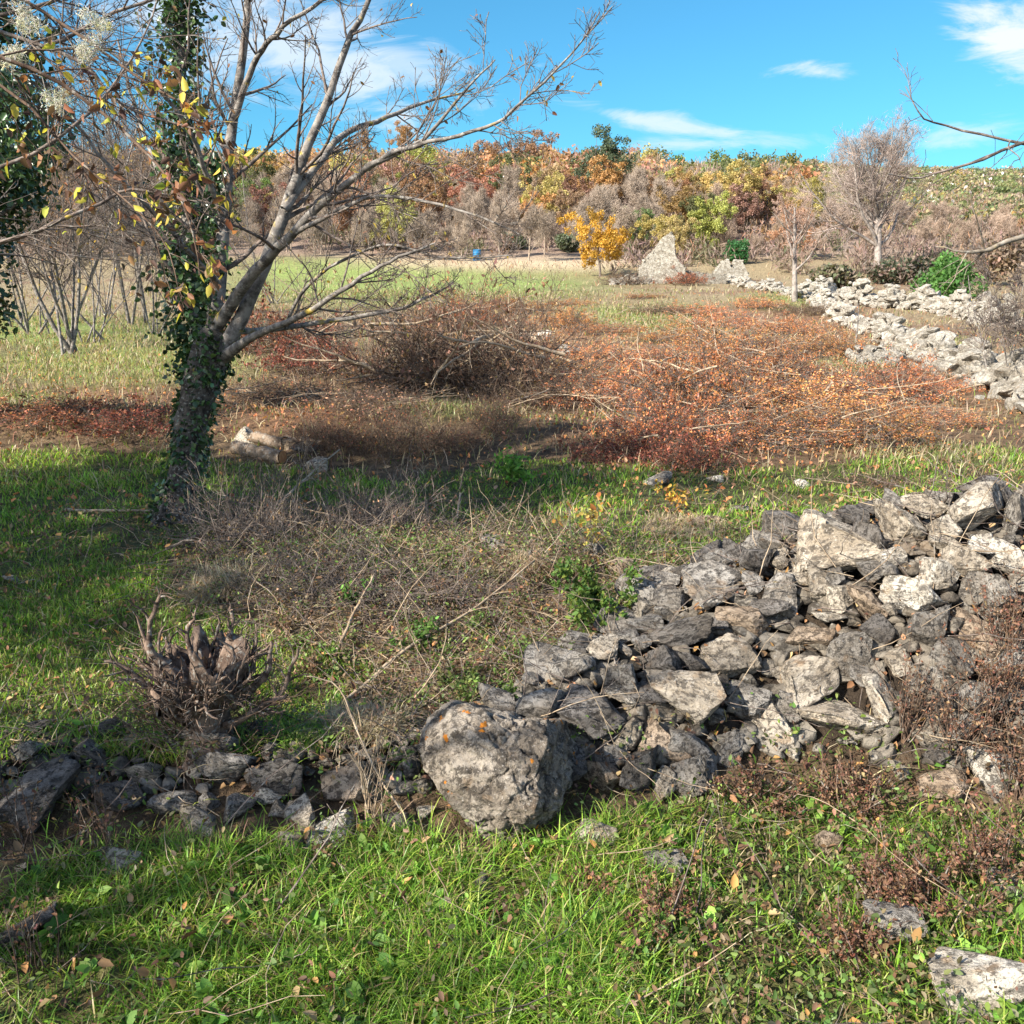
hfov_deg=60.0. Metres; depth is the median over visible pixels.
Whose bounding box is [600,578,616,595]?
weed clump
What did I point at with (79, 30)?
overhanging branch
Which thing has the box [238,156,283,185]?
autumn tree
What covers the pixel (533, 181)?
autumn tree
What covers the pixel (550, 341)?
brush heap
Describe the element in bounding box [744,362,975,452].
brush heap
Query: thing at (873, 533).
stone
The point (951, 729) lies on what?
dry weed
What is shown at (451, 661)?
weed clump
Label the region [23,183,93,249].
autumn tree
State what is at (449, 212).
bare tree
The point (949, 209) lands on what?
bare tree
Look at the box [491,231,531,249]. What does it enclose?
bush
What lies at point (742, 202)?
autumn tree
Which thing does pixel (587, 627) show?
weed clump
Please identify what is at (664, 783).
stone
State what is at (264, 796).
stone
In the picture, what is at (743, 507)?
stone
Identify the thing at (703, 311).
brush heap
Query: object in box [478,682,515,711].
stone
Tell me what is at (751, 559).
stone
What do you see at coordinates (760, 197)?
autumn tree
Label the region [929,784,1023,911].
dry weed
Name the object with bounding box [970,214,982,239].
bare tree
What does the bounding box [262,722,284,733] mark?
stone
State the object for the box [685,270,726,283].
ruined wall
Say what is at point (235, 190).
autumn tree
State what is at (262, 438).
cut log
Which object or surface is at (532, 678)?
stone
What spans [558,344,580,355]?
stone
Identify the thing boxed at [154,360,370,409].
brush heap
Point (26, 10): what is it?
clematis seed head
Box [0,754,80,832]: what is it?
stone
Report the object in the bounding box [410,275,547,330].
brush heap
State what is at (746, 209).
bare tree
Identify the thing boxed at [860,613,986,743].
dry weed
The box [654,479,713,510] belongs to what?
sapling
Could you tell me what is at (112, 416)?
brush heap
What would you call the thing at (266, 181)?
autumn tree
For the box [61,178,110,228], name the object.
autumn tree
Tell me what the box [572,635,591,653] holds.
stone
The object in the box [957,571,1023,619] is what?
stone
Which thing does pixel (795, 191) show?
autumn tree
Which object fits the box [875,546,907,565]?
stone
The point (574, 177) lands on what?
autumn tree
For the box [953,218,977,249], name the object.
bare tree
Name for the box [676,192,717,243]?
autumn tree
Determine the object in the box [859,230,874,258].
bare tree
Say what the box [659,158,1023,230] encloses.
hillside scrub
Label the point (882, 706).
stone
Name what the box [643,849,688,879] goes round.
stone
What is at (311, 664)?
weed clump
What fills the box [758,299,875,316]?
brush heap
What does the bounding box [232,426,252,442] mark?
stone
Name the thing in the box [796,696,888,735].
stone
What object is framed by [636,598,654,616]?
stone
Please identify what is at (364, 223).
bare tree
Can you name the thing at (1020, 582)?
stone
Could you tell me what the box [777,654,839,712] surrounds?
stone
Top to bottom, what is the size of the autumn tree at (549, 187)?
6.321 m
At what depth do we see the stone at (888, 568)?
3.29 m
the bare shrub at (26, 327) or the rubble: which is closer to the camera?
the rubble
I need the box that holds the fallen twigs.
[0,290,1023,1023]
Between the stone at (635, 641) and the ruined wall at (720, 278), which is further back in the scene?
the ruined wall at (720, 278)
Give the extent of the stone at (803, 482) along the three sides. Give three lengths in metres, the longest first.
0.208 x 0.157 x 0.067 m
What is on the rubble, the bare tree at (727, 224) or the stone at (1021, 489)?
the stone at (1021, 489)
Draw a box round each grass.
[0,257,1023,1023]
[0,286,1023,1023]
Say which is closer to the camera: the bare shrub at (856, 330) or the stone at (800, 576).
the stone at (800, 576)
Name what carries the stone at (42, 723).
on the rubble
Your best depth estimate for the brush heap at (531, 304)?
28.77 m
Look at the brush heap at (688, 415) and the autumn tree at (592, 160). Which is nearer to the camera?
the brush heap at (688, 415)
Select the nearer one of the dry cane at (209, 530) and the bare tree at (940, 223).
the dry cane at (209, 530)
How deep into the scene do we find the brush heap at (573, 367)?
13.84 m
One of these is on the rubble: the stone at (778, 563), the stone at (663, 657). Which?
the stone at (778, 563)
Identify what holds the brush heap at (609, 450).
on the ground at (760, 270)
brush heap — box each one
[0,385,168,434]
[52,392,233,455]
[145,424,347,574]
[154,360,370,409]
[191,518,429,637]
[225,281,344,359]
[238,316,380,381]
[264,405,359,447]
[267,375,485,423]
[270,234,626,411]
[278,408,385,458]
[283,265,547,396]
[285,536,529,652]
[292,438,466,545]
[325,384,473,467]
[377,319,453,333]
[397,413,522,456]
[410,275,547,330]
[421,544,548,602]
[426,290,571,314]
[434,381,538,435]
[445,337,632,413]
[489,322,583,354]
[515,294,648,329]
[520,358,669,415]
[522,349,622,384]
[526,296,608,306]
[530,520,567,533]
[553,328,683,368]
[554,412,667,466]
[555,319,654,336]
[573,349,756,383]
[575,362,777,461]
[578,294,812,421]
[593,265,655,284]
[602,415,759,476]
[610,292,683,298]
[612,313,787,344]
[612,378,875,457]
[619,300,732,315]
[621,337,717,362]
[636,300,747,316]
[639,306,787,329]
[651,266,715,285]
[655,308,797,363]
[663,342,980,422]
[682,310,855,382]
[722,305,839,336]
[722,329,792,348]
[728,291,798,310]
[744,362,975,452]
[746,340,980,410]
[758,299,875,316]
[764,315,944,359]
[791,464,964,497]
[833,369,876,378]
[850,397,1014,429]
[856,358,956,379]
[897,369,987,392]
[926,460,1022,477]
[940,327,986,335]
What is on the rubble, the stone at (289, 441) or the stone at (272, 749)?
the stone at (272, 749)
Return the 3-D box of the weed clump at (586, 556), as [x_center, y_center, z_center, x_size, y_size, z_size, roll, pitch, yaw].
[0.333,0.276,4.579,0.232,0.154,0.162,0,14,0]
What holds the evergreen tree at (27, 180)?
on the ground at (760, 270)
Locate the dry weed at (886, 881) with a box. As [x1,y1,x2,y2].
[842,815,1008,942]
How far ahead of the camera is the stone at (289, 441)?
8.37 m
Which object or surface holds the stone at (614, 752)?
on the rubble
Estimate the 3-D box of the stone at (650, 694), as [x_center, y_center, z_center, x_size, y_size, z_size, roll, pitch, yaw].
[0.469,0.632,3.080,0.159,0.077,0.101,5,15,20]
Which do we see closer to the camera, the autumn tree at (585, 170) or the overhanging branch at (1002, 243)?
the overhanging branch at (1002, 243)
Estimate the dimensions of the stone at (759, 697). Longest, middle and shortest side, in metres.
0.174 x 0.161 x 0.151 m
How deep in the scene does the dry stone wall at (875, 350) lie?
15.97 m
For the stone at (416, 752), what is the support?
on the rubble
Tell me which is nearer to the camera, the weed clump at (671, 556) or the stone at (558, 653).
the stone at (558, 653)
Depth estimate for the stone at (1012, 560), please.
3.27 m
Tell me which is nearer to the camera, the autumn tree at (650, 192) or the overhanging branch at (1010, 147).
the overhanging branch at (1010, 147)
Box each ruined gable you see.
[637,232,685,282]
[712,259,749,277]
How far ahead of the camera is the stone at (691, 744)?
2.93 m
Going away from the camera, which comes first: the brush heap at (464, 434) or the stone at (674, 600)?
the stone at (674, 600)
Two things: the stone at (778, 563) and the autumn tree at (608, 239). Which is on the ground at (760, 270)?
the autumn tree at (608, 239)
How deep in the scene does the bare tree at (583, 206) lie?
82.45 m
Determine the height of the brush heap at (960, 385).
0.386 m
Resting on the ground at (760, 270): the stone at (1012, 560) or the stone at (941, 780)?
the stone at (941, 780)
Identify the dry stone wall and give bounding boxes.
[608,274,814,298]
[798,275,1022,325]
[805,288,1023,412]
[845,344,909,365]
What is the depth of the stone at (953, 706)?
3.02 m
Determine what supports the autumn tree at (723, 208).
on the ground at (760, 270)
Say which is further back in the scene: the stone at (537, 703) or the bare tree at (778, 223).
the bare tree at (778, 223)
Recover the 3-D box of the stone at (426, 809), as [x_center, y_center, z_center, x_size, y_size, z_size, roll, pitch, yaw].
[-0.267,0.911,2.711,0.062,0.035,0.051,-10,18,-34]
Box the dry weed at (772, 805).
[706,757,821,819]
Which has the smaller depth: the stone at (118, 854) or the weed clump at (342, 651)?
the stone at (118, 854)
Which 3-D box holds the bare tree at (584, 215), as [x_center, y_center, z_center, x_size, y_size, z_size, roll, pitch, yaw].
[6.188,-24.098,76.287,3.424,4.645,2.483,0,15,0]
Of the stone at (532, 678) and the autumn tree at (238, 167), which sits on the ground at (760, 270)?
the autumn tree at (238, 167)
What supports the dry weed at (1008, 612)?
on the rubble
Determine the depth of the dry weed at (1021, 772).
2.82 m
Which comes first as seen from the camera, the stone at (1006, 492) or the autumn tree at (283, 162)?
the stone at (1006, 492)
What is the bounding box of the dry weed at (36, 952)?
[0,887,71,990]
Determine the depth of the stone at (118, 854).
2.45 m
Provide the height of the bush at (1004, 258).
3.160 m
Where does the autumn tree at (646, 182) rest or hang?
on the ground at (760, 270)
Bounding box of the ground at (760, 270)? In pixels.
[0,168,1023,1023]
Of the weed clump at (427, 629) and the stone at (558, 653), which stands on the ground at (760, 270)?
the weed clump at (427, 629)
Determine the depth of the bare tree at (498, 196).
85.77 m
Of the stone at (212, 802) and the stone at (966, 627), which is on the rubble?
the stone at (966, 627)
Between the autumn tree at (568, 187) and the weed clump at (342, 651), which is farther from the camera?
the autumn tree at (568, 187)
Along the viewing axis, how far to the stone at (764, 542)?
3.70 m
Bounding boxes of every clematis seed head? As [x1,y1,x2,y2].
[0,39,30,74]
[7,0,47,38]
[38,84,78,115]
[69,36,104,66]
[73,3,116,47]
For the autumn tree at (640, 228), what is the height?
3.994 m
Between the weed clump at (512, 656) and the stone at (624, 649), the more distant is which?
the weed clump at (512, 656)
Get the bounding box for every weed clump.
[273,611,296,636]
[278,628,315,652]
[291,645,332,681]
[308,630,358,664]
[311,640,341,662]
[335,577,373,605]
[387,616,440,655]
[399,560,437,579]
[404,614,426,629]
[417,589,438,608]
[425,576,458,610]
[427,549,460,573]
[429,639,461,659]
[433,647,459,672]
[435,667,460,687]
[437,657,482,683]
[444,660,483,702]
[460,607,495,635]
[478,565,521,584]
[490,669,519,687]
[492,444,538,486]
[496,680,521,698]
[497,636,525,668]
[504,634,545,654]
[523,551,555,589]
[533,563,580,593]
[549,618,581,637]
[555,551,596,579]
[558,566,593,588]
[568,550,594,568]
[572,616,592,632]
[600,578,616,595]
[660,547,691,565]
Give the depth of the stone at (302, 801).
2.64 m
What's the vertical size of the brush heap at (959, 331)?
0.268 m
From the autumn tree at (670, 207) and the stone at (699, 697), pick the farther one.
the autumn tree at (670, 207)
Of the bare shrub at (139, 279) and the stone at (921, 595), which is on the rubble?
the stone at (921, 595)
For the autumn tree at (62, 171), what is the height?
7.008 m
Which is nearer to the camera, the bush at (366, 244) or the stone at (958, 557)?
the stone at (958, 557)
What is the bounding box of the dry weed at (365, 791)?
[336,701,411,828]
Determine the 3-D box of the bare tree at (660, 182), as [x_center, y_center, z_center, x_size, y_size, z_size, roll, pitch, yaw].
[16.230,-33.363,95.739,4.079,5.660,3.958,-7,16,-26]
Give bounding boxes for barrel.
[473,249,480,259]
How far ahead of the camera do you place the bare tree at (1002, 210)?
86.97 m
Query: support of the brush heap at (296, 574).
on the ground at (760, 270)
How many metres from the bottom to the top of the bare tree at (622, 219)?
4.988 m
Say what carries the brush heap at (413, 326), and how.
on the ground at (760, 270)
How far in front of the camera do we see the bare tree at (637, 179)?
100.78 m
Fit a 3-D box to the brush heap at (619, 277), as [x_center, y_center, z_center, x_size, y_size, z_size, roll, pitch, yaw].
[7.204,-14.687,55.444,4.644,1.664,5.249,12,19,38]
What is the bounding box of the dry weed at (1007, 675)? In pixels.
[935,601,1023,726]
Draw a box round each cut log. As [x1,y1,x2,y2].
[229,441,286,463]
[249,431,287,448]
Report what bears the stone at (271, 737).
on the ground at (760, 270)
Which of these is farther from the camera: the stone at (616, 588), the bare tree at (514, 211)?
the bare tree at (514, 211)
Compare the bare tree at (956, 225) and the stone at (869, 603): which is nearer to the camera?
the stone at (869, 603)
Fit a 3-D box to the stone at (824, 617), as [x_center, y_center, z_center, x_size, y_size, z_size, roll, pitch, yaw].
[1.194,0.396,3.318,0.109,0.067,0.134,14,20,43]
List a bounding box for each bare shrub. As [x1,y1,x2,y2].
[0,43,163,354]
[0,50,148,333]
[0,100,123,326]
[0,123,179,342]
[19,64,156,316]
[48,18,181,323]
[84,105,219,333]
[99,135,252,312]
[203,158,355,302]
[852,305,862,344]
[946,236,1023,380]
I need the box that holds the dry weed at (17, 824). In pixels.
[0,759,55,860]
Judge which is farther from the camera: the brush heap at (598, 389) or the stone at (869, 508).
the brush heap at (598, 389)
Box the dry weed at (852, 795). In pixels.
[786,741,940,822]
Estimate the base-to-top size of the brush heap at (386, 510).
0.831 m
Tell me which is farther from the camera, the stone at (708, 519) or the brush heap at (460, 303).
the brush heap at (460, 303)
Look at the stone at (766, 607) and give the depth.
3.35 m
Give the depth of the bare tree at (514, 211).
80.81 m
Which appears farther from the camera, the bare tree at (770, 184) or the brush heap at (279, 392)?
the bare tree at (770, 184)
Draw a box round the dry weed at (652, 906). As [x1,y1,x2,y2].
[601,867,719,960]
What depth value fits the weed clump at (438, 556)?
4.59 m
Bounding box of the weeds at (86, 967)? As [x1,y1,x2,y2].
[0,501,1023,1023]
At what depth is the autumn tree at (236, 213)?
83.10 m
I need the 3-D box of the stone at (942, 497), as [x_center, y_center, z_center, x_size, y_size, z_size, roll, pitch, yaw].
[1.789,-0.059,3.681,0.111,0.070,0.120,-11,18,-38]
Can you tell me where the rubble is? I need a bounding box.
[0,513,1023,801]
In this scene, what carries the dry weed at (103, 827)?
on the ground at (760, 270)
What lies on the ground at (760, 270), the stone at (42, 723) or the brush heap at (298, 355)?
the brush heap at (298, 355)
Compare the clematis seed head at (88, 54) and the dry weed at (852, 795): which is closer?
the dry weed at (852, 795)
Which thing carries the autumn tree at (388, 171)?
on the ground at (760, 270)
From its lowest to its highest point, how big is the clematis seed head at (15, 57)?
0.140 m
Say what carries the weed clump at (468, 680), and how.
on the ground at (760, 270)
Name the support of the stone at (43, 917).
on the ground at (760, 270)
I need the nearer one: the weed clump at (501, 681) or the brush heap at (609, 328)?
the weed clump at (501, 681)
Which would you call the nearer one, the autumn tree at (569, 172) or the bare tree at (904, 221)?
the bare tree at (904, 221)
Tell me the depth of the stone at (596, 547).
4.85 m
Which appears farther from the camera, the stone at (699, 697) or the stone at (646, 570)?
the stone at (646, 570)
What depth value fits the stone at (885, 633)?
3.18 m
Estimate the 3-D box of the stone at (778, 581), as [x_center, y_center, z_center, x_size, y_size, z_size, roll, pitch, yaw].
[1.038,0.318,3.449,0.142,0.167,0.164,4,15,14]
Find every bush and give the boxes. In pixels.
[353,226,408,249]
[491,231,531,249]
[551,554,643,634]
[554,233,581,252]
[722,238,750,261]
[808,263,864,288]
[865,255,934,284]
[905,250,988,298]
[956,234,1023,284]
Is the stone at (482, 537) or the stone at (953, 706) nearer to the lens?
the stone at (953, 706)
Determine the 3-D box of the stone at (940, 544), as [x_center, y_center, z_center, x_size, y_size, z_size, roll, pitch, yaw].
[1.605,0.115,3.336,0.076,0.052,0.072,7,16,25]
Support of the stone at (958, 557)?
on the rubble
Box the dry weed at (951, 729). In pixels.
[896,660,1021,766]
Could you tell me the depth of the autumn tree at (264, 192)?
85.62 m
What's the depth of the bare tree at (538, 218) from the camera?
72.00 m
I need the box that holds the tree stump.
[76,585,338,801]
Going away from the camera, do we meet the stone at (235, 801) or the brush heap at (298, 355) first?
the stone at (235, 801)
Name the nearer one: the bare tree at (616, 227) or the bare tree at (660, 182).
the bare tree at (616, 227)
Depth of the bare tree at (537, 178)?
114.92 m
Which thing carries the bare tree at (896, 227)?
on the ground at (760, 270)
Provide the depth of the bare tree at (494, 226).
75.55 m
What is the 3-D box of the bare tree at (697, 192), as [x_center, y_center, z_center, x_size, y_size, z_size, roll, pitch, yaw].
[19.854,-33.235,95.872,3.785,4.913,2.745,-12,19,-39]
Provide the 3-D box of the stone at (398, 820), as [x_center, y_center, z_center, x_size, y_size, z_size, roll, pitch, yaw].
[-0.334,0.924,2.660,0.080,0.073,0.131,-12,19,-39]
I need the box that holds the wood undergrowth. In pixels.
[1,190,1023,274]
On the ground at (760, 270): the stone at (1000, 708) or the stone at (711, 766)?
the stone at (711, 766)
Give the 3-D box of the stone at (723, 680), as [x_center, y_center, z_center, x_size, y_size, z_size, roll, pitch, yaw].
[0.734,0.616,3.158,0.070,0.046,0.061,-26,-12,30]
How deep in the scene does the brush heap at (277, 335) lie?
16.50 m
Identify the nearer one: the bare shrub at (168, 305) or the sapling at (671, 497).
the sapling at (671, 497)
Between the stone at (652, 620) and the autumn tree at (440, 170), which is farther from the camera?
the autumn tree at (440, 170)
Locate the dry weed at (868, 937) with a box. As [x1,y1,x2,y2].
[800,892,911,982]
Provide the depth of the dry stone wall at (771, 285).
45.83 m
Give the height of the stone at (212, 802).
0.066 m
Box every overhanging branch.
[0,0,238,333]
[0,0,253,322]
[0,0,266,181]
[862,48,1023,271]
[936,193,1023,294]
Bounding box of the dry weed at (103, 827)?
[57,767,134,856]
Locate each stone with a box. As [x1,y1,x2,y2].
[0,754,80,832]
[0,901,56,949]
[2,575,18,582]
[10,740,46,759]
[14,862,26,873]
[20,719,56,737]
[69,738,111,769]
[90,780,146,811]
[98,718,130,742]
[100,846,147,875]
[124,762,162,782]
[146,790,196,814]
[176,728,241,750]
[179,803,216,835]
[196,752,258,782]
[197,792,221,812]
[223,792,256,822]
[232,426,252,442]
[237,720,266,740]
[243,757,303,799]
[254,787,281,804]
[259,741,281,760]
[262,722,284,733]
[265,732,281,741]
[268,799,285,817]
[274,831,306,847]
[276,435,297,449]
[284,792,314,832]
[290,441,325,452]
[304,456,327,471]
[305,805,354,850]
[320,761,377,801]
[368,755,386,765]
[378,812,415,832]
[402,745,419,755]
[407,727,421,742]
[416,805,435,820]
[468,871,493,903]
[477,533,507,552]
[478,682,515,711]
[515,687,564,718]
[521,671,538,686]
[523,641,581,682]
[524,330,550,340]
[524,549,539,559]
[546,655,595,681]
[555,683,626,739]
[557,630,598,648]
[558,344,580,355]
[571,745,587,780]
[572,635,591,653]
[573,818,617,845]
[581,543,608,557]
[583,760,622,790]
[586,633,618,660]
[590,604,635,633]
[598,664,637,690]
[598,744,631,765]
[602,686,635,706]
[608,557,643,576]
[610,718,642,750]
[614,573,638,595]
[615,627,638,642]
[617,575,659,612]
[618,641,631,656]
[619,745,657,793]
[624,613,663,634]
[624,679,666,704]
[631,634,651,650]
[636,563,667,580]
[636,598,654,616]
[636,717,691,761]
[643,471,671,485]
[643,644,683,670]
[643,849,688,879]
[644,669,726,725]
[646,615,713,647]
[650,570,679,586]
[652,584,676,600]
[652,589,688,611]
[652,765,678,801]
[654,606,672,620]
[661,565,675,572]
[668,728,712,759]
[668,753,708,796]
[670,563,687,579]
[678,651,709,670]
[681,560,745,608]
[687,515,720,525]
[690,557,703,562]
[691,539,722,559]
[699,633,761,678]
[703,548,738,567]
[703,602,717,610]
[705,757,718,794]
[707,475,723,481]
[712,617,728,630]
[714,606,768,637]
[715,730,745,767]
[719,677,730,689]
[722,537,745,557]
[725,680,772,718]
[729,505,748,512]
[739,548,773,575]
[741,530,787,548]
[741,570,764,594]
[748,598,791,617]
[749,699,801,761]
[757,535,789,554]
[761,510,799,541]
[762,572,797,616]
[771,547,788,559]
[772,555,787,569]
[776,690,801,722]
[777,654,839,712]
[785,626,836,651]
[787,521,798,532]
[787,571,808,584]
[793,509,889,571]
[794,479,810,488]
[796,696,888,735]
[807,564,831,601]
[811,612,848,622]
[813,830,843,859]
[825,567,845,585]
[825,585,853,613]
[825,631,872,677]
[835,505,869,523]
[846,584,888,619]
[848,664,886,686]
[852,522,889,548]
[856,499,880,513]
[856,560,882,582]
[859,613,895,643]
[861,673,898,723]
[862,899,930,946]
[872,498,883,518]
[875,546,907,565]
[876,501,927,542]
[878,575,947,616]
[879,559,899,577]
[881,603,897,614]
[882,488,909,512]
[884,644,912,676]
[900,492,948,518]
[906,603,951,646]
[908,674,932,684]
[913,556,959,589]
[916,728,943,745]
[916,767,968,799]
[920,690,961,721]
[923,743,951,764]
[924,490,955,506]
[926,514,962,545]
[927,946,1023,1023]
[928,536,948,549]
[928,636,976,679]
[939,537,993,578]
[944,481,1003,530]
[947,607,1003,658]
[948,712,979,739]
[954,492,963,501]
[955,680,998,713]
[956,475,1013,512]
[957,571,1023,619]
[960,746,1020,803]
[967,532,994,554]
[983,866,1023,899]
[985,537,1023,573]
[986,641,1023,678]
[994,680,1023,713]
[1001,494,1023,533]
[1002,533,1015,543]
[1009,575,1023,593]
[1015,483,1023,495]
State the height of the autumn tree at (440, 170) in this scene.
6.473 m
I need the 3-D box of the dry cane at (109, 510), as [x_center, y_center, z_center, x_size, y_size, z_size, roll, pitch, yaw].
[-2.659,-0.014,6.322,1.170,0.179,0.282,0,14,0]
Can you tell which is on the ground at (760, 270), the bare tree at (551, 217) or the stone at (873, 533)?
the bare tree at (551, 217)
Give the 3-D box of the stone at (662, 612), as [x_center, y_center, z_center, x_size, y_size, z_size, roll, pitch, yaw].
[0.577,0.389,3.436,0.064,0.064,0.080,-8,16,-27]
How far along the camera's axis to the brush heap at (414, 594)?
4.25 m
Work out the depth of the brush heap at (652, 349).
16.43 m
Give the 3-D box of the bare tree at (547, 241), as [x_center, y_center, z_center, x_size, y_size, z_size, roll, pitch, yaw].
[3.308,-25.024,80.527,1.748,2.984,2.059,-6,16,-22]
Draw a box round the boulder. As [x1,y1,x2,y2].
[417,700,576,842]
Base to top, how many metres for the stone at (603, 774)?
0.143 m
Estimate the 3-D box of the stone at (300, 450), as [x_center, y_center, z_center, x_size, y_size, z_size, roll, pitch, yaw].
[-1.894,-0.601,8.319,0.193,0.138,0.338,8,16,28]
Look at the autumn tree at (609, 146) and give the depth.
111.70 m
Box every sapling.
[552,492,609,548]
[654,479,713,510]
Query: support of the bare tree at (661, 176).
on the ground at (760, 270)
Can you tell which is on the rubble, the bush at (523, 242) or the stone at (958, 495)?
the stone at (958, 495)
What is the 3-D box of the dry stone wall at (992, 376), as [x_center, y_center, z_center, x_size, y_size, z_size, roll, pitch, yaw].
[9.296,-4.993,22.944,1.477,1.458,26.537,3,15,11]
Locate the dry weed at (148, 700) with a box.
[112,655,215,743]
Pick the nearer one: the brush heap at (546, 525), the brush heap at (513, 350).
the brush heap at (546, 525)
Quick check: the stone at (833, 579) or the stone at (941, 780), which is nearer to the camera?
the stone at (941, 780)
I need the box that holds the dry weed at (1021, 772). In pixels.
[972,686,1023,803]
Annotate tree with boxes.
[0,0,79,339]
[8,0,621,526]
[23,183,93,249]
[45,160,77,195]
[53,142,105,186]
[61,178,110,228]
[73,168,112,210]
[124,151,161,199]
[212,198,255,245]
[217,180,240,199]
[219,158,277,187]
[233,147,276,199]
[233,177,271,218]
[235,196,267,250]
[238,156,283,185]
[239,223,262,257]
[244,182,296,233]
[251,168,274,207]
[257,154,289,185]
[264,165,307,202]
[265,186,302,251]
[270,162,304,199]
[283,214,301,255]
[300,219,324,255]
[303,173,328,198]
[304,202,331,253]
[307,165,325,201]
[310,179,321,200]
[312,170,344,199]
[326,166,371,216]
[329,180,374,242]
[342,183,357,213]
[347,129,382,151]
[348,213,370,258]
[351,151,403,189]
[357,206,380,253]
[358,204,380,224]
[362,171,386,192]
[364,185,417,251]
[366,184,384,222]
[375,176,402,200]
[383,155,446,221]
[384,166,450,195]
[385,120,418,152]
[390,185,414,213]
[395,144,448,192]
[404,216,432,259]
[413,179,443,214]
[421,163,459,203]
[421,207,439,249]
[435,225,457,255]
[443,206,458,231]
[446,163,498,208]
[447,173,469,202]
[448,158,495,188]
[448,200,474,251]
[450,219,471,259]
[456,182,476,211]
[462,139,512,163]
[467,186,491,231]
[470,194,487,246]
[484,163,528,195]
[486,152,532,197]
[486,202,509,257]
[487,190,507,223]
[498,162,521,196]
[500,197,521,249]
[507,179,527,201]
[510,128,559,158]
[511,190,555,231]
[517,170,570,220]
[518,202,551,260]
[528,166,549,189]
[530,165,581,220]
[530,209,558,256]
[531,170,564,191]
[539,227,554,251]
[550,188,585,227]
[551,169,577,186]
[552,174,594,207]
[556,171,577,214]
[556,206,631,276]
[565,206,602,245]
[567,123,638,186]
[568,154,627,197]
[570,202,595,246]
[572,149,619,192]
[572,166,606,189]
[576,184,617,227]
[589,188,613,224]
[601,224,620,260]
[604,183,623,224]
[606,201,636,245]
[611,205,655,244]
[614,170,629,202]
[618,175,631,202]
[623,166,650,199]
[624,169,642,208]
[625,165,649,210]
[626,169,653,201]
[629,214,689,245]
[630,193,656,220]
[642,183,666,205]
[648,201,666,229]
[649,175,691,212]
[649,177,678,204]
[652,171,665,190]
[655,180,711,226]
[657,166,684,187]
[657,216,701,252]
[666,179,682,214]
[667,166,699,188]
[674,172,703,185]
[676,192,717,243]
[687,191,738,257]
[689,181,706,199]
[700,168,738,191]
[700,168,744,197]
[701,158,767,223]
[705,178,734,209]
[712,209,738,256]
[712,214,735,252]
[713,183,764,237]
[737,166,792,225]
[743,186,763,233]
[751,233,764,260]
[755,191,777,225]
[756,184,776,223]
[760,198,808,240]
[761,175,780,185]
[766,179,772,207]
[766,203,815,251]
[767,207,790,240]
[769,191,821,301]
[770,182,823,219]
[772,198,815,229]
[773,175,805,201]
[783,104,930,266]
[785,184,803,204]
[795,193,814,213]
[802,174,838,210]
[815,225,834,250]
[822,195,839,224]
[836,204,850,232]
[855,208,874,232]
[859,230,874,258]
[881,215,900,244]
[885,203,910,226]
[903,204,917,233]
[912,218,938,252]
[924,201,948,236]
[931,217,952,244]
[940,200,961,232]
[952,218,959,235]
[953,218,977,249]
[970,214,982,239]
[975,229,996,245]
[987,203,1014,228]
[991,212,1012,236]
[1005,215,1017,237]
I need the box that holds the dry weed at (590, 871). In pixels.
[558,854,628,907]
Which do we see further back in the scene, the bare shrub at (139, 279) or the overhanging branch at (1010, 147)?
the bare shrub at (139, 279)
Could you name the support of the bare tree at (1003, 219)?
on the ground at (760, 270)
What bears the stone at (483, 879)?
on the ground at (760, 270)
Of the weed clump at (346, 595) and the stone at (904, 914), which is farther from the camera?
the weed clump at (346, 595)
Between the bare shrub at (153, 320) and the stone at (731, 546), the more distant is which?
the bare shrub at (153, 320)
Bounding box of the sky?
[0,0,1023,169]
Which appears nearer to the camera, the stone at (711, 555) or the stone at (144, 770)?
the stone at (144, 770)
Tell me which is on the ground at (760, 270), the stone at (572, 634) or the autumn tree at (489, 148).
the autumn tree at (489, 148)
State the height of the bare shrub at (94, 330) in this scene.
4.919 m
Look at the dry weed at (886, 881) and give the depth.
2.31 m
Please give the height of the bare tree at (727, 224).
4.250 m
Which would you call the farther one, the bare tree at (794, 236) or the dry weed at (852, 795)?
the bare tree at (794, 236)
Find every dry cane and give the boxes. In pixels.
[64,496,224,514]
[165,498,343,549]
[261,449,339,517]
[307,668,420,841]
[329,573,374,667]
[344,560,534,700]
[454,468,465,523]
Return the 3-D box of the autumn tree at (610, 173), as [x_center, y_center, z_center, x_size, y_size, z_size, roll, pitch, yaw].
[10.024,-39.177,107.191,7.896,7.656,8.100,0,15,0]
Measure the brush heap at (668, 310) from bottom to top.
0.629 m
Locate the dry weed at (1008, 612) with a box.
[950,559,1023,647]
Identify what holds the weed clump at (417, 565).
on the ground at (760, 270)
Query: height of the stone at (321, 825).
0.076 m
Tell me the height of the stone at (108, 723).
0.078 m
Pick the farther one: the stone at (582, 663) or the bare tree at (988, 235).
the bare tree at (988, 235)
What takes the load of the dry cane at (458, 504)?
on the ground at (760, 270)
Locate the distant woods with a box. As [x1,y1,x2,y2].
[37,142,824,194]
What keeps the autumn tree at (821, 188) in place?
on the ground at (760, 270)
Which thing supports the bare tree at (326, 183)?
on the ground at (760, 270)
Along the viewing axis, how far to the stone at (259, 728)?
2.97 m
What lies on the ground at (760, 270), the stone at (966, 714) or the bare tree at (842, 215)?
the bare tree at (842, 215)

